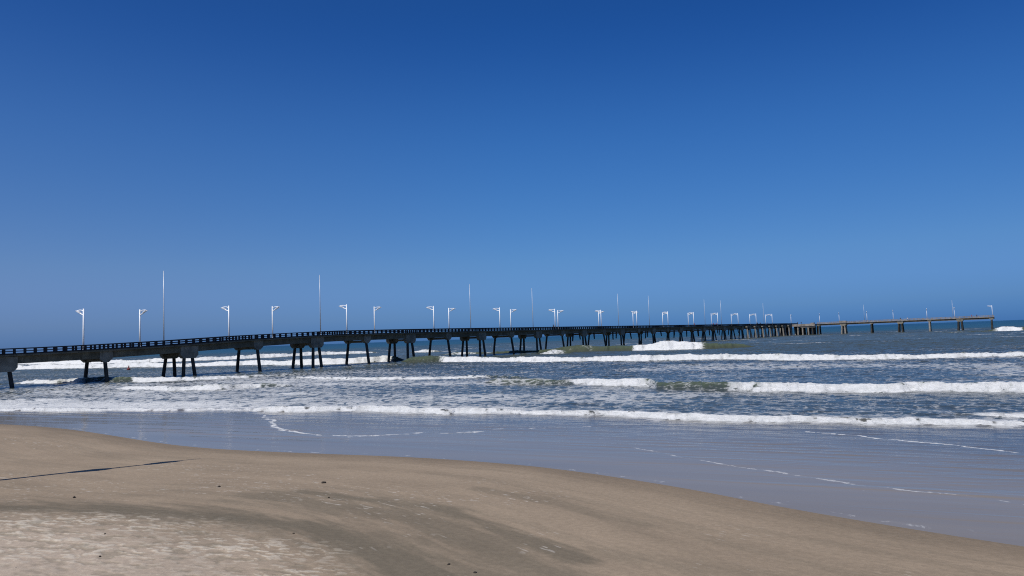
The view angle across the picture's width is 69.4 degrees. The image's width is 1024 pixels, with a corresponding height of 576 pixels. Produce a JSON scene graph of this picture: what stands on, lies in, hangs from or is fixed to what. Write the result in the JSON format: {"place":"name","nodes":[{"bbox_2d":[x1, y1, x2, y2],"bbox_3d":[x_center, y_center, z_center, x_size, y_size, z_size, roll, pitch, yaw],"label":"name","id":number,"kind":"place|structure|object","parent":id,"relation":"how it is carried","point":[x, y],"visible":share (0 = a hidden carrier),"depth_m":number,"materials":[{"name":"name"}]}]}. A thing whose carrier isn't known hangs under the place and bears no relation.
{"place":"outdoors","nodes":[
{"label":"outdoors","id":0,"kind":"place"},
{"bbox_2d":[163,271,163,340],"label":"mast","id":1,"kind":"object","parent":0,"point":[163,305],"visible":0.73,"depth_m":136.52,"materials":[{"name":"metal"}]},
{"bbox_2d":[0,320,1023,545],"bbox_3d":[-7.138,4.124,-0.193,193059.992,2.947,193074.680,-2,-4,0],"label":"sea","id":2,"kind":"structure","parent":0,"point":[918,426],"depth_m":51.16,"materials":[{"name":"liquid"}]},
{"bbox_2d":[0,323,797,387],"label":"pier","id":3,"kind":"structure","parent":2,"relation":"in","point":[9,362],"depth_m":161.33,"materials":[{"name":"concrete"}]},
{"bbox_2d":[76,309,83,349],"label":"street lamp","id":4,"kind":"object","parent":3,"relation":"on","point":[78,311],"visible":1,"depth_m":118.14,"materials":[{"name":"white metal"}]},
{"bbox_2d":[139,309,147,346],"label":"street lamp","id":5,"kind":"object","parent":3,"relation":"on","point":[143,312],"visible":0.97,"depth_m":132.51,"materials":[{"name":"white metal"}]},
{"bbox_2d":[221,306,229,340],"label":"street lamp","id":6,"kind":"object","parent":3,"relation":"on","point":[228,320],"visible":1,"depth_m":139.96,"materials":[{"name":"white metal"}]},
{"bbox_2d":[272,306,278,337],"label":"street lamp","id":7,"kind":"object","parent":3,"relation":"on","point":[277,307],"visible":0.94,"depth_m":156.07,"materials":[{"name":"white metal"}]},
{"bbox_2d":[319,275,320,334],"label":"mast","id":8,"kind":"object","parent":3,"relation":"on","point":[320,307],"visible":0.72,"depth_m":167.04,"materials":[{"name":"metal"}]},
{"bbox_2d":[339,304,347,333],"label":"street lamp","id":9,"kind":"object","parent":3,"relation":"on","point":[341,306],"visible":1,"depth_m":164.61,"materials":[{"name":"white metal"}]},
{"bbox_2d":[374,307,380,332],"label":"street lamp","id":10,"kind":"object","parent":3,"relation":"on","point":[374,317],"visible":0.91,"depth_m":180.84,"materials":[{"name":"white metal"}]},
{"bbox_2d":[426,306,434,329],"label":"street lamp","id":11,"kind":"object","parent":3,"relation":"on","point":[433,315],"visible":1,"depth_m":189.07,"materials":[{"name":"white metal"}]},
{"bbox_2d":[493,307,500,327],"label":"street lamp","id":12,"kind":"object","parent":3,"relation":"on","point":[499,313],"visible":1,"depth_m":213.22,"materials":[{"name":"white metal"}]},
{"bbox_2d":[780,315,994,334],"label":"jetty","id":13,"kind":"object","parent":2,"relation":"in","point":[810,328],"visible":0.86,"depth_m":463.88,"materials":[{"name":"concrete"}]},
{"bbox_2d":[0,424,1023,575],"bbox_3d":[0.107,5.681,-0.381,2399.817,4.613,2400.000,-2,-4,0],"label":"beach","id":14,"kind":"structure","parent":0,"point":[148,508],"depth_m":18.31,"materials":[{"name":"beige sand"}]},
{"bbox_2d":[0,0,1023,353],"label":"sky","id":15,"kind":"structure","parent":0,"point":[792,161],"materials":[{"name":"blue"}]}
]}

